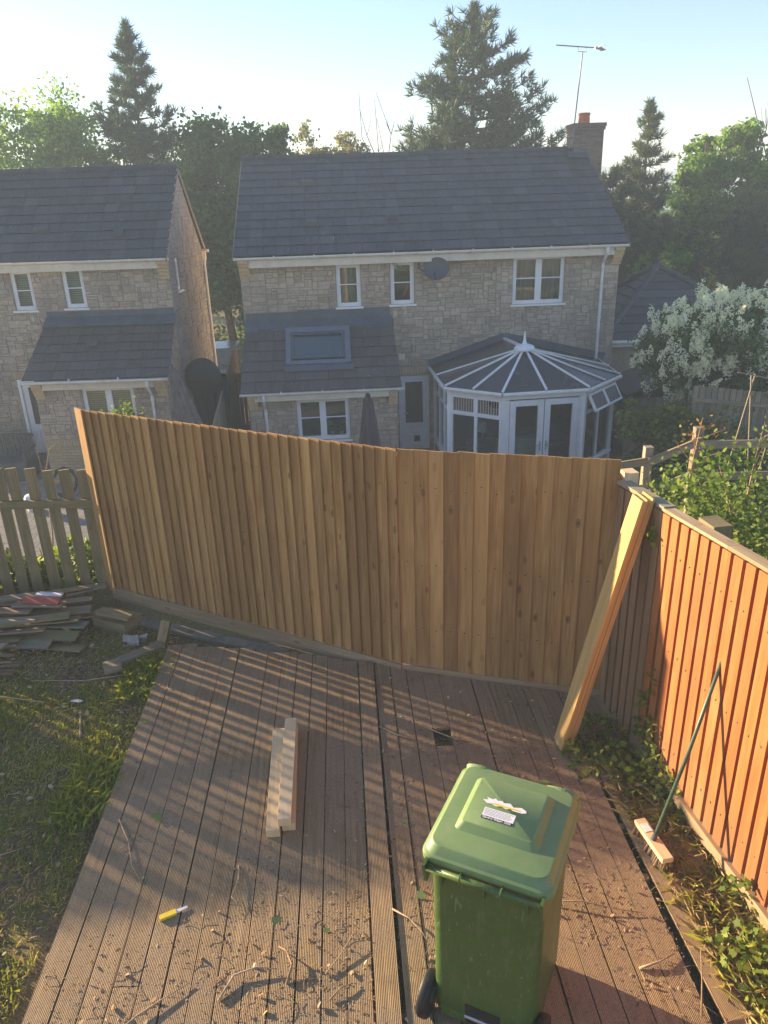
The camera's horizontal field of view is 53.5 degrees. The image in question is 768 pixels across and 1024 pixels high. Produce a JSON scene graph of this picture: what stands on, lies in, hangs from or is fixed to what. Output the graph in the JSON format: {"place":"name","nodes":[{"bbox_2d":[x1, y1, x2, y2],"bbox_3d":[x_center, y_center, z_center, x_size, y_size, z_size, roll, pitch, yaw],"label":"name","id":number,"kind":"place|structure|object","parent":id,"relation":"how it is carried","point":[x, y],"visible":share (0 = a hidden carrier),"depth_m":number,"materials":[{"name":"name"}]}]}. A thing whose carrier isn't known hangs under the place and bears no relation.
{"place":"outdoors","nodes":[
{"label":"outdoors","id":0,"kind":"place"},
{"bbox_2d":[70,607,107,618],"bbox_3d":[-3.241,1.083,7.967,0.671,0.058,0.117,-7,23,-13],"label":"old board","id":1,"kind":"object","parent":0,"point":[91,614],"visible":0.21,"depth_m":7.97,"materials":[{"name":"grey wood"}]},
{"bbox_2d":[23,621,89,628],"bbox_3d":[-3.434,1.139,7.749,0.867,0.033,0.127,1,23,7],"label":"old board","id":2,"kind":"object","parent":1,"relation":"on","point":[78,625],"visible":0.36,"depth_m":7.69,"materials":[{"name":"grey wood"}]},
{"bbox_2d":[0,205,767,1023],"bbox_3d":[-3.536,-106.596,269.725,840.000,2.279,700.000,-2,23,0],"label":"ground","id":3,"kind":"structure","parent":0,"point":[48,937],"depth_m":5.68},
{"bbox_2d":[8,639,52,649],"bbox_3d":[-3.719,1.302,7.531,0.887,0.062,0.130,1,23,6],"label":"old board","id":4,"kind":"object","parent":3,"relation":"on","point":[38,644],"visible":0.78,"depth_m":7.48,"materials":[{"name":"grey wood"}]},
{"bbox_2d":[0,629,80,641],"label":"old board","id":5,"kind":"object","parent":4,"relation":"on","point":[60,635],"visible":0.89,"depth_m":7.58,"materials":[{"name":"grey wood"}]},
{"bbox_2d":[0,616,81,627],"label":"old board","id":6,"kind":"object","parent":5,"relation":"on","point":[74,619],"visible":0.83,"depth_m":7.66,"materials":[{"name":"grey wood"}]},
{"bbox_2d":[0,611,70,626],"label":"old board","id":7,"kind":"object","parent":6,"relation":"on","point":[53,616],"visible":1,"depth_m":7.63,"materials":[{"name":"grey wood"}]},
{"bbox_2d":[0,616,37,622],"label":"old board","id":8,"kind":"object","parent":7,"relation":"on","point":[14,619],"visible":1,"depth_m":7.57,"materials":[{"name":"grey wood"}]},
{"bbox_2d":[0,607,32,613],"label":"old board","id":9,"kind":"object","parent":8,"relation":"on","point":[8,610],"visible":1,"depth_m":7.69,"materials":[{"name":"grey wood"}]},
{"bbox_2d":[11,602,64,607],"bbox_3d":[-3.521,0.946,7.754,0.501,0.052,0.113,-1,23,2],"label":"old board","id":10,"kind":"object","parent":9,"relation":"on","point":[20,605],"visible":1,"depth_m":7.71,"materials":[{"name":"grey wood"}]},
{"bbox_2d":[21,596,60,604],"bbox_3d":[-3.502,0.907,7.781,0.383,0.058,0.102,0,23,6],"label":"red board","id":11,"kind":"object","parent":10,"relation":"on","point":[41,600],"visible":1,"depth_m":7.77,"materials":[{"name":"paint"}]},
{"bbox_2d":[0,535,97,593],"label":"ivy bank bush","id":12,"kind":"object","parent":3,"relation":"on","point":[43,572],"visible":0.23,"depth_m":8.70,"materials":[{"name":"green plant"}]},
{"bbox_2d":[0,467,110,596],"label":"picket fence","id":13,"kind":"object","parent":3,"relation":"on","point":[53,503],"visible":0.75,"depth_m":8.14,"materials":[{"name":"grey wood"}]},
{"bbox_2d":[0,664,127,1014],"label":"clover leaves","id":14,"kind":"object","parent":3,"relation":"on","point":[10,900],"visible":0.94,"depth_m":5.91,"materials":[{"name":"green plant"}]},
{"bbox_2d":[48,642,86,652],"bbox_3d":[-3.208,1.336,7.552,0.514,0.033,0.124,3,23,12],"label":"old board","id":15,"kind":"object","parent":3,"relation":"on","point":[65,647],"visible":0.64,"depth_m":7.52,"materials":[{"name":"grey wood"}]},
{"bbox_2d":[0,69,149,168],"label":"broadleaf tree","id":16,"kind":"object","parent":3,"relation":"on","point":[58,138],"visible":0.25,"depth_m":29.95,"materials":[{"name":"green plant"}]},
{"bbox_2d":[0,640,155,997],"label":"dry leaves","id":17,"kind":"object","parent":3,"relation":"on","point":[17,832],"visible":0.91,"depth_m":5.93,"materials":[{"name":"brown plant"}]},
{"bbox_2d":[0,645,165,1022],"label":"lawn grass","id":18,"kind":"structure","parent":3,"relation":"on","point":[46,703],"depth_m":6.15,"materials":[{"name":"green plant"}]},
{"bbox_2d":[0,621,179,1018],"bbox_3d":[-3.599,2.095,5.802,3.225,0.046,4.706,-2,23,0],"label":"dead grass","id":19,"kind":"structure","parent":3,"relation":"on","point":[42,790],"depth_m":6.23,"materials":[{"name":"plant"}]},
{"bbox_2d":[9,640,174,892],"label":"edge grass","id":20,"kind":"structure","parent":3,"relation":"on","point":[83,794],"depth_m":5.80,"materials":[{"name":"green plant"}]},
{"bbox_2d":[116,641,164,665],"bbox_3d":[-2.346,1.365,7.338,0.441,0.055,0.110,-19,28,-36],"label":"offcut","id":21,"kind":"object","parent":20,"relation":"on","point":[126,658],"visible":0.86,"depth_m":7.32,"materials":[{"name":"grey wood"}]},
{"bbox_2d":[0,164,217,483],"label":"neighbouring house","id":22,"kind":"structure","parent":3,"relation":"on","point":[105,304],"depth_m":18.39,"materials":[{"name":"stone"}]},
{"bbox_2d":[9,273,38,312],"bbox_3d":[-8.707,-5.352,18.456,0.610,0.975,0.330,-2,23,0],"label":"window","id":23,"kind":"structure","parent":22,"relation":"in","point":[20,304],"depth_m":18.52,"materials":[{"name":"white plastic"}]},
{"bbox_2d":[22,385,47,452],"bbox_3d":[-8.750,-2.429,19.611,0.780,1.865,0.062,-2,23,0],"label":"back door","id":24,"kind":"structure","parent":22,"relation":"in","point":[31,402],"depth_m":19.61,"materials":[{"name":"white plastic"}]},
{"bbox_2d":[61,271,89,310],"bbox_3d":[-7.469,-5.412,18.448,0.610,0.975,0.330,-2,23,0],"label":"window","id":25,"kind":"structure","parent":22,"relation":"in","point":[81,298],"depth_m":18.50,"materials":[{"name":"white plastic"}]},
{"bbox_2d":[82,388,136,415],"bbox_3d":[-6.455,-2.453,18.068,1.320,1.085,0.330,-2,23,0],"label":"window","id":26,"kind":"structure","parent":22,"relation":"in","point":[108,400],"depth_m":18.09,"materials":[{"name":"white plastic"}]},
{"bbox_2d":[92,607,142,634],"bbox_3d":[-2.778,1.113,7.938,0.486,0.255,0.297,9,25,24],"label":"rotten log","id":27,"kind":"object","parent":3,"relation":"on","point":[118,620],"visible":0.93,"depth_m":7.84,"materials":[{"name":"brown wood"}]},
{"bbox_2d":[90,14,187,165],"bbox_3d":[-8.564,-11.683,29.101,4.785,12.518,5.088,-2,23,0],"label":"pine tree","id":28,"kind":"object","parent":3,"relation":"on","point":[138,139],"visible":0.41,"depth_m":27.34,"materials":[{"name":"green plant"}]},
{"bbox_2d":[156,620,170,651],"bbox_3d":[-2.190,1.231,7.550,0.104,0.305,0.234,7,24,20],"label":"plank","id":29,"kind":"object","parent":3,"relation":"on","point":[163,632],"visible":0.64,"depth_m":7.53,"materials":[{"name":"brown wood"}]},
{"bbox_2d":[138,617,288,652],"bbox_3d":[-1.769,1.263,7.693,1.758,0.075,0.130,7,24,21],"label":"concrete edging","id":30,"kind":"object","parent":3,"relation":"on","point":[200,635],"visible":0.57,"depth_m":7.66,"materials":[{"name":"grey concrete"}]},
{"bbox_2d":[148,105,287,340],"bbox_3d":[-6.019,-9.936,28.773,7.128,9.831,4.853,-2,23,0],"label":"broadleaf tree","id":31,"kind":"object","parent":3,"relation":"on","point":[206,166],"visible":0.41,"depth_m":27.34,"materials":[{"name":"green plant"}]},
{"bbox_2d":[213,320,244,343],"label":"undergrowth","id":32,"kind":"object","parent":3,"relation":"on","point":[239,333],"visible":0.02,"depth_m":30.61,"materials":[{"name":"green plant"}]},
{"bbox_2d":[228,121,331,264],"bbox_3d":[-3.866,-9.812,29.057,4.610,9.223,3.583,-2,23,0],"label":"broadleaf tree","id":33,"kind":"object","parent":3,"relation":"on","point":[277,135],"visible":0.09,"depth_m":27.42,"materials":[{"name":"green plant"}]},
{"bbox_2d":[289,118,372,206],"bbox_3d":[-2.050,-12.934,35.624,4.174,9.840,2.801,-15,26,-28],"label":"broadleaf tree","id":34,"kind":"object","parent":3,"relation":"on","point":[348,146],"visible":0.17,"depth_m":33.90,"materials":[{"name":"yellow plant"}]},
{"bbox_2d":[74,407,621,696],"bbox_3d":[-0.636,0.417,7.063,5.260,2.440,0.357,7,24,21],"label":"close board fence","id":35,"kind":"object","parent":3,"relation":"on","point":[493,567],"visible":0.98,"depth_m":6.70,"materials":[{"name":"brown wood"}]},
{"bbox_2d":[22,643,767,1023],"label":"wooden deck","id":36,"kind":"structure","parent":3,"relation":"on","point":[256,697],"depth_m":4.94,"materials":[{"name":"brown wood"}]},
{"bbox_2d":[266,728,283,837],"bbox_3d":[-0.798,1.973,5.646,0.092,0.064,1.073,-4,23,-4],"label":"timber length","id":37,"kind":"object","parent":36,"relation":"on","point":[273,828],"visible":0.79,"depth_m":5.55,"materials":[{"name":"beige wood"}]},
{"bbox_2d":[282,725,297,830],"bbox_3d":[-0.697,1.953,5.686,0.092,0.064,1.048,-4,23,-4],"label":"timber length","id":38,"kind":"object","parent":36,"relation":"on","point":[291,827],"visible":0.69,"depth_m":5.43,"materials":[{"name":"beige wood"}]},
{"bbox_2d":[277,718,296,825],"bbox_3d":[-0.711,1.895,5.653,0.092,0.064,1.082,-3,23,-3],"label":"timber length","id":39,"kind":"object","parent":38,"relation":"on","point":[285,808],"visible":1,"depth_m":5.54,"materials":[{"name":"beige wood"}]},
{"bbox_2d":[24,661,690,1023],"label":"wood chips","id":40,"kind":"object","parent":36,"relation":"on","point":[343,967],"visible":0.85,"depth_m":4.48,"materials":[{"name":"brown wood"}]},
{"bbox_2d":[27,659,706,1023],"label":"soil crumbs","id":41,"kind":"object","parent":36,"relation":"on","point":[675,1015],"visible":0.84,"depth_m":4.52,"materials":[{"name":"brown soil"}]},
{"bbox_2d":[32,661,719,1023],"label":"fine twigs","id":42,"kind":"object","parent":36,"relation":"on","point":[399,875],"visible":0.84,"depth_m":4.60,"materials":[{"name":"brown wood"}]},
{"bbox_2d":[83,657,671,1023],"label":"soil clods","id":43,"kind":"object","parent":36,"relation":"on","point":[350,949],"visible":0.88,"depth_m":4.61,"materials":[{"name":"brown soil"}]},
{"bbox_2d":[73,657,690,1023],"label":"dry leaf litter","id":44,"kind":"object","parent":36,"relation":"on","point":[433,927],"visible":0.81,"depth_m":4.47,"materials":[{"name":"brown plant"}]},
{"bbox_2d":[415,763,580,1023],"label":"wheelie bin","id":45,"kind":"object","parent":36,"relation":"on","point":[496,845],"visible":1,"depth_m":3.66,"materials":[{"name":"green plastic"}]},
{"bbox_2d":[554,494,644,750],"bbox_3d":[1.560,0.858,5.606,0.506,2.023,0.163,-7,23,-11],"label":"plank","id":46,"kind":"object","parent":36,"relation":"on","point":[623,544],"visible":0.93,"depth_m":5.56,"materials":[{"name":"brown wood"}]},
{"bbox_2d":[563,494,646,749],"bbox_3d":[1.577,0.857,5.616,0.505,2.018,0.163,-7,23,-11],"label":"plank","id":47,"kind":"object","parent":36,"relation":"on","point":[607,618],"visible":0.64,"depth_m":5.50,"materials":[{"name":"brown wood"}]},
{"bbox_2d":[565,492,648,749],"bbox_3d":[1.596,0.850,5.619,0.507,2.028,0.163,-7,23,-11],"label":"plank","id":48,"kind":"object","parent":36,"relation":"on","point":[628,560],"visible":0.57,"depth_m":5.48,"materials":[{"name":"brown wood"}]},
{"bbox_2d":[570,494,651,743],"bbox_3d":[1.615,0.855,5.616,0.505,2.020,0.163,-7,23,-11],"label":"plank","id":49,"kind":"object","parent":36,"relation":"on","point":[614,610],"visible":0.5,"depth_m":5.49,"materials":[{"name":"brown wood"}]},
{"bbox_2d":[572,491,654,744],"bbox_3d":[1.635,0.846,5.616,0.509,2.037,0.163,-7,23,-11],"label":"plank","id":50,"kind":"object","parent":36,"relation":"on","point":[648,496],"visible":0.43,"depth_m":5.48,"materials":[{"name":"brown wood"}]},
{"bbox_2d":[632,661,720,872],"bbox_3d":[1.871,1.562,4.715,0.460,1.398,0.373,-2,23,0],"label":"broom","id":51,"kind":"object","parent":36,"relation":"on","point":[655,848],"visible":0.98,"depth_m":4.84,"materials":[{"name":"white wood"}]},
{"bbox_2d":[232,112,630,451],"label":"detached house","id":52,"kind":"structure","parent":3,"relation":"on","point":[345,310],"depth_m":18.70,"materials":[{"name":"stone"}]},
{"bbox_2d":[284,325,353,371],"bbox_3d":[-1.542,-3.911,18.176,1.652,0.873,1.117,-2,23,0],"label":"roof window","id":53,"kind":"structure","parent":52,"relation":"in","point":[322,348],"depth_m":18.14,"materials":[{"name":"metal"}]},
{"bbox_2d":[296,398,352,441],"bbox_3d":[-1.444,-2.204,18.242,1.340,1.065,0.180,-3,23,-3],"label":"window","id":54,"kind":"structure","parent":52,"relation":"in","point":[322,405],"depth_m":18.27,"materials":[{"name":"white plastic"}]},
{"bbox_2d":[336,264,363,308],"bbox_3d":[-0.862,-5.504,18.546,0.680,1.045,0.345,-3,23,-3],"label":"window","id":55,"kind":"structure","parent":52,"relation":"in","point":[347,276],"depth_m":18.61,"materials":[{"name":"white plastic"}]},
{"bbox_2d":[389,262,416,306],"bbox_3d":[0.439,-5.582,18.604,0.670,1.045,0.342,-3,23,-3],"label":"window","id":56,"kind":"structure","parent":52,"relation":"in","point":[408,266],"depth_m":18.61,"materials":[{"name":"white plastic"}]},
{"bbox_2d":[401,378,426,448],"bbox_3d":[0.788,-2.550,19.819,0.630,1.885,0.100,-3,23,-3],"label":"door","id":57,"kind":"structure","parent":52,"relation":"in","point":[414,394],"depth_m":19.83,"materials":[{"name":"white plastic"}]},
{"bbox_2d":[418,257,448,279],"bbox_3d":[1.219,-5.786,18.115,0.526,0.515,0.815,-12,24,-22],"label":"satellite dish","id":58,"kind":"object","parent":52,"relation":"attached to","point":[436,268],"visible":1,"depth_m":18.11,"materials":[{"name":"grey metal"}]},
{"bbox_2d":[510,257,565,306],"bbox_3d":[3.787,-5.714,18.786,1.380,1.185,0.342,-3,23,-3],"label":"window","id":59,"kind":"structure","parent":52,"relation":"in","point":[541,279],"depth_m":18.86,"materials":[{"name":"white plastic"}]},
{"bbox_2d":[555,43,606,148],"bbox_3d":[5.043,-11.157,20.535,1.550,2.502,0.751,-13,25,-24],"label":"tv aerial","id":60,"kind":"object","parent":52,"relation":"attached to","point":[600,48],"visible":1,"depth_m":20.14,"materials":[{"name":"metal"}]},
{"bbox_2d":[391,0,566,151],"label":"pine tree","id":61,"kind":"object","parent":3,"relation":"on","point":[452,127],"visible":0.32,"depth_m":27.40,"materials":[{"name":"green plant"}]},
{"bbox_2d":[600,162,640,281],"bbox_3d":[9.158,-10.169,30.833,4.356,7.307,4.602,15,28,35],"label":"pine tree","id":62,"kind":"object","parent":3,"relation":"on","point":[615,174],"visible":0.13,"depth_m":29.38,"materials":[{"name":"green plant"}]},
{"bbox_2d":[599,468,675,738],"bbox_3d":[1.921,0.881,5.902,0.150,2.320,0.750,-6,23,-9],"label":"brown fence panel","id":63,"kind":"object","parent":3,"relation":"on","point":[623,667],"visible":0.64,"depth_m":5.75,"materials":[{"name":"brown wood"}]},
{"bbox_2d":[611,95,680,252],"bbox_3d":[10.565,-11.591,31.089,3.724,9.648,4.017,-2,23,0],"label":"pine tree","id":64,"kind":"object","parent":3,"relation":"on","point":[645,200],"visible":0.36,"depth_m":29.92,"materials":[{"name":"green plant"}]},
{"bbox_2d":[561,710,767,1023],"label":"creeping ivy","id":65,"kind":"object","parent":3,"relation":"on","point":[723,936],"visible":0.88,"depth_m":4.68,"materials":[{"name":"green plant"}]},
{"bbox_2d":[617,211,716,283],"bbox_3d":[9.849,-7.875,27.471,5.382,5.616,5.074,-2,23,0],"label":"tree","id":66,"kind":"object","parent":3,"relation":"on","point":[655,235],"visible":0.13,"depth_m":26.68,"materials":[{"name":"green plant"}]},
{"bbox_2d":[580,711,766,1023],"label":"bramble stems","id":67,"kind":"object","parent":3,"relation":"on","point":[675,881],"visible":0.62,"depth_m":4.73,"materials":[{"name":"green plant"}]},
{"bbox_2d":[582,711,767,1023],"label":"weeds","id":68,"kind":"object","parent":3,"relation":"on","point":[724,911],"visible":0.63,"depth_m":4.70,"materials":[{"name":"green plant"}]},
{"bbox_2d":[625,241,727,281],"bbox_3d":[9.830,-6.694,26.060,3.094,4.946,2.027,-6,23,-11],"label":"broadleaf tree","id":69,"kind":"object","parent":3,"relation":"on","point":[677,262],"visible":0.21,"depth_m":24.91,"materials":[{"name":"green plant"}]},
{"bbox_2d":[611,262,752,423],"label":"garage","id":70,"kind":"structure","parent":3,"relation":"on","point":[657,286],"depth_m":20.90,"materials":[{"name":"concrete"}]},
{"bbox_2d":[621,426,767,514],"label":"post and rail fence","id":71,"kind":"object","parent":3,"relation":"on","point":[645,461],"visible":0.42,"depth_m":9.49,"materials":[{"name":"grey wood"}]},
{"bbox_2d":[629,507,767,936],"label":"orange fence","id":72,"kind":"object","parent":3,"relation":"on","point":[709,612],"visible":0.98,"depth_m":4.72,"materials":[{"name":"brown wood"}]},
{"bbox_2d":[628,694,657,758],"bbox_3d":[1.905,1.589,5.633,0.099,0.473,0.471,-6,23,-10],"label":"ivy sprig","id":73,"kind":"object","parent":72,"relation":"attached to","point":[640,731],"visible":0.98,"depth_m":5.60,"materials":[{"name":"green plant"}]},
{"bbox_2d":[641,741,685,810],"bbox_3d":[1.957,1.918,5.396,0.125,0.389,0.579,-5,23,-6],"label":"ivy sprig","id":74,"kind":"object","parent":72,"relation":"attached to","point":[660,774],"visible":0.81,"depth_m":5.39,"materials":[{"name":"green plant"}]},
{"bbox_2d":[640,427,767,559],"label":"ivy bush","id":75,"kind":"object","parent":3,"relation":"on","point":[741,532],"visible":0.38,"depth_m":6.00,"materials":[{"name":"green plant"}]},
{"bbox_2d":[675,413,727,487],"bbox_3d":[2.659,-0.496,6.453,0.328,0.693,0.441,-11,24,-22],"label":"leafy shoot","id":76,"kind":"object","parent":75,"relation":"attached to","point":[695,439],"visible":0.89,"depth_m":6.42,"materials":[{"name":"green plant"}]},
{"bbox_2d":[728,415,767,499],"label":"leafy shoot","id":77,"kind":"object","parent":75,"relation":"on","point":[763,447],"visible":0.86,"depth_m":6.22,"materials":[{"name":"green plant"}]},
{"bbox_2d":[647,145,767,251],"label":"broadleaf tree","id":78,"kind":"object","parent":3,"relation":"on","point":[679,192],"visible":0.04,"depth_m":33.06,"materials":[{"name":"green plant"}]},
{"bbox_2d":[666,116,767,254],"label":"broadleaf tree","id":79,"kind":"object","parent":3,"relation":"on","point":[704,170],"visible":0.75,"depth_m":27.16,"materials":[{"name":"green plant"}]},
{"bbox_2d":[683,243,767,298],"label":"broadleaf tree","id":80,"kind":"object","parent":3,"relation":"on","point":[730,258],"visible":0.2,"depth_m":24.51,"materials":[{"name":"green plant"}]},
{"bbox_2d":[691,386,767,455],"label":"grey board fence","id":81,"kind":"object","parent":3,"relation":"on","point":[713,400],"visible":0.41,"depth_m":15.35,"materials":[{"name":"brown wood"}]},
{"bbox_2d":[705,178,767,292],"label":"tree","id":82,"kind":"object","parent":3,"relation":"on","point":[748,237],"visible":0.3,"depth_m":25.73,"materials":[{"name":"green plant"}]},
{"bbox_2d":[727,372,767,493],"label":"bean canes","id":83,"kind":"object","parent":3,"relation":"on","point":[751,381],"visible":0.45,"depth_m":9.99,"materials":[{"name":"brown wood"}]},
{"bbox_2d":[0,429,767,576],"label":"patio paving","id":84,"kind":"structure","parent":0,"point":[77,494],"depth_m":16.47,"materials":[{"name":"grey stone"}]},
{"bbox_2d":[0,432,39,481],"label":"garden bench","id":85,"kind":"object","parent":84,"relation":"on","point":[21,461],"visible":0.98,"depth_m":19.07,"materials":[{"name":"grey wood"}]},
{"bbox_2d":[100,395,149,416],"bbox_3d":[-4.727,-0.706,13.954,1.146,2.868,0.682,-2,23,0],"label":"shrub","id":86,"kind":"object","parent":84,"relation":"on","point":[126,412],"visible":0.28,"depth_m":13.48,"materials":[{"name":"green plant"}]},
{"bbox_2d":[168,364,202,424],"bbox_3d":[-4.358,-1.803,17.180,0.928,2.977,0.471,7,24,20],"label":"side parasol","id":87,"kind":"object","parent":84,"relation":"on","point":[185,409],"visible":0.66,"depth_m":16.99,"materials":[{"name":"beige fabric"}]},
{"bbox_2d":[185,358,229,427],"bbox_3d":[-4.230,-2.443,18.720,0.967,2.780,0.790,-2,23,0],"label":"round black cover","id":88,"kind":"object","parent":84,"relation":"on","point":[206,381],"visible":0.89,"depth_m":18.18,"materials":[{"name":"fabric"}]},
{"bbox_2d":[212,347,242,429],"bbox_3d":[-3.901,-2.332,18.953,0.058,2.555,6.103,-3,23,-3],"label":"side fence","id":89,"kind":"object","parent":84,"relation":"on","point":[220,418],"visible":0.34,"depth_m":19.84,"materials":[{"name":"grey wood"}]},
{"bbox_2d":[235,373,250,430],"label":"side gate","id":90,"kind":"structure","parent":89,"relation":"attached to","point":[245,415],"depth_m":21.05,"materials":[{"name":"brown wood"}]},
{"bbox_2d":[359,393,380,446],"bbox_3d":[-0.275,-1.060,15.370,0.600,2.740,0.600,-2,23,0],"label":"patio parasol","id":91,"kind":"object","parent":84,"relation":"on","point":[369,433],"visible":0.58,"depth_m":14.99,"materials":[{"name":"grey fabric"}]},
{"bbox_2d":[427,331,621,458],"bbox_3d":[3.408,-2.779,18.370,4.559,3.380,3.765,-2,23,0],"label":"conservatory","id":92,"kind":"object","parent":84,"relation":"on","point":[507,388],"visible":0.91,"depth_m":17.38,"materials":[{"name":"white plastic"}]},
{"bbox_2d":[432,378,446,451],"bbox_3d":[1.421,-2.338,18.671,0.150,1.678,2.221,-4,23,-4],"label":"window frame","id":93,"kind":"structure","parent":92,"relation":"in","point":[437,440],"depth_m":18.90,"materials":[{"name":"white plastic"}]},
{"bbox_2d":[451,394,500,452],"bbox_3d":[2.080,-1.793,17.310,1.336,1.678,0.150,13,27,31],"label":"window frame","id":94,"kind":"structure","parent":92,"relation":"in","point":[475,413],"depth_m":17.16,"materials":[{"name":"white plastic"}]},
{"bbox_2d":[508,399,544,455],"bbox_3d":[3.173,-1.530,17.081,0.766,2.000,0.095,-4,23,-6],"label":"door","id":95,"kind":"structure","parent":92,"relation":"in","point":[531,402],"depth_m":16.87,"materials":[{"name":"white plastic"}]},
{"bbox_2d":[504,396,582,456],"bbox_3d":[3.560,-1.569,17.145,1.753,2.040,0.060,-4,23,-6],"label":"door frame","id":96,"kind":"structure","parent":92,"relation":"in","point":[580,397],"depth_m":16.97,"materials":[{"name":"white plastic"}]},
{"bbox_2d":[542,397,578,457],"bbox_3d":[3.954,-1.587,17.158,0.766,2.000,0.095,-4,23,-6],"label":"door","id":97,"kind":"structure","parent":92,"relation":"in","point":[548,402],"depth_m":16.97,"materials":[{"name":"white plastic"}]},
{"bbox_2d":[586,405,610,457],"bbox_3d":[4.951,-1.873,17.750,0.150,1.310,1.500,16,28,36],"label":"window frame","id":98,"kind":"structure","parent":92,"relation":"in","point":[601,453],"depth_m":17.94,"materials":[{"name":"white plastic"}]},
{"bbox_2d":[612,396,752,507],"bbox_3d":[5.879,-1.077,15.384,2.501,2.427,1.979,-2,23,0],"label":"laurel shrub","id":99,"kind":"object","parent":84,"relation":"on","point":[658,429],"visible":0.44,"depth_m":14.96,"materials":[{"name":"green plant"}]},
{"bbox_2d":[627,278,767,438],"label":"lilac bush","id":100,"kind":"object","parent":84,"relation":"on","point":[730,341],"visible":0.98,"depth_m":15.44,"materials":[{"name":"white plant"}]},
{"bbox_2d":[655,437,767,514],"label":"garden shrub","id":101,"kind":"object","parent":84,"relation":"on","point":[764,466],"visible":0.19,"depth_m":13.17,"materials":[{"name":"green plant"}]},
{"bbox_2d":[0,0,767,185],"label":"sky","id":102,"kind":"structure","parent":0,"point":[292,62],"materials":[{"name":"blue"}]},
{"bbox_2d":[465,437,497,452],"bbox_3d":[2.396,-1.335,18.374,0.800,0.715,0.700,-3,23,-3],"label":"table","id":103,"kind":"object","parent":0,"point":[490,443],"visible":0.34,"depth_m":18.20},
{"bbox_2d":[496,435,535,454],"bbox_3d":[3.070,-1.387,18.064,0.919,0.988,0.766,-2,23,0],"label":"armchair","id":104,"kind":"object","parent":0,"point":[524,445],"visible":0.29,"depth_m":17.64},
{"bbox_2d":[610,364,691,459],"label":"shrub","id":105,"kind":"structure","parent":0,"point":[628,383],"depth_m":18.74,"materials":[{"name":"green plant"}]},
{"label":"drive","id":106,"kind":"structure","parent":0,"visible":0},
{"bbox_2d":[215,340,243,373],"bbox_3d":[-5.928,-5.273,27.615,2.000,1.450,4.010,-2,23,0],"label":"parked car","id":107,"kind":"object","parent":106,"relation":"on","point":[223,350],"visible":0.03,"depth_m":27.07,"materials":[{"name":"white paint"}]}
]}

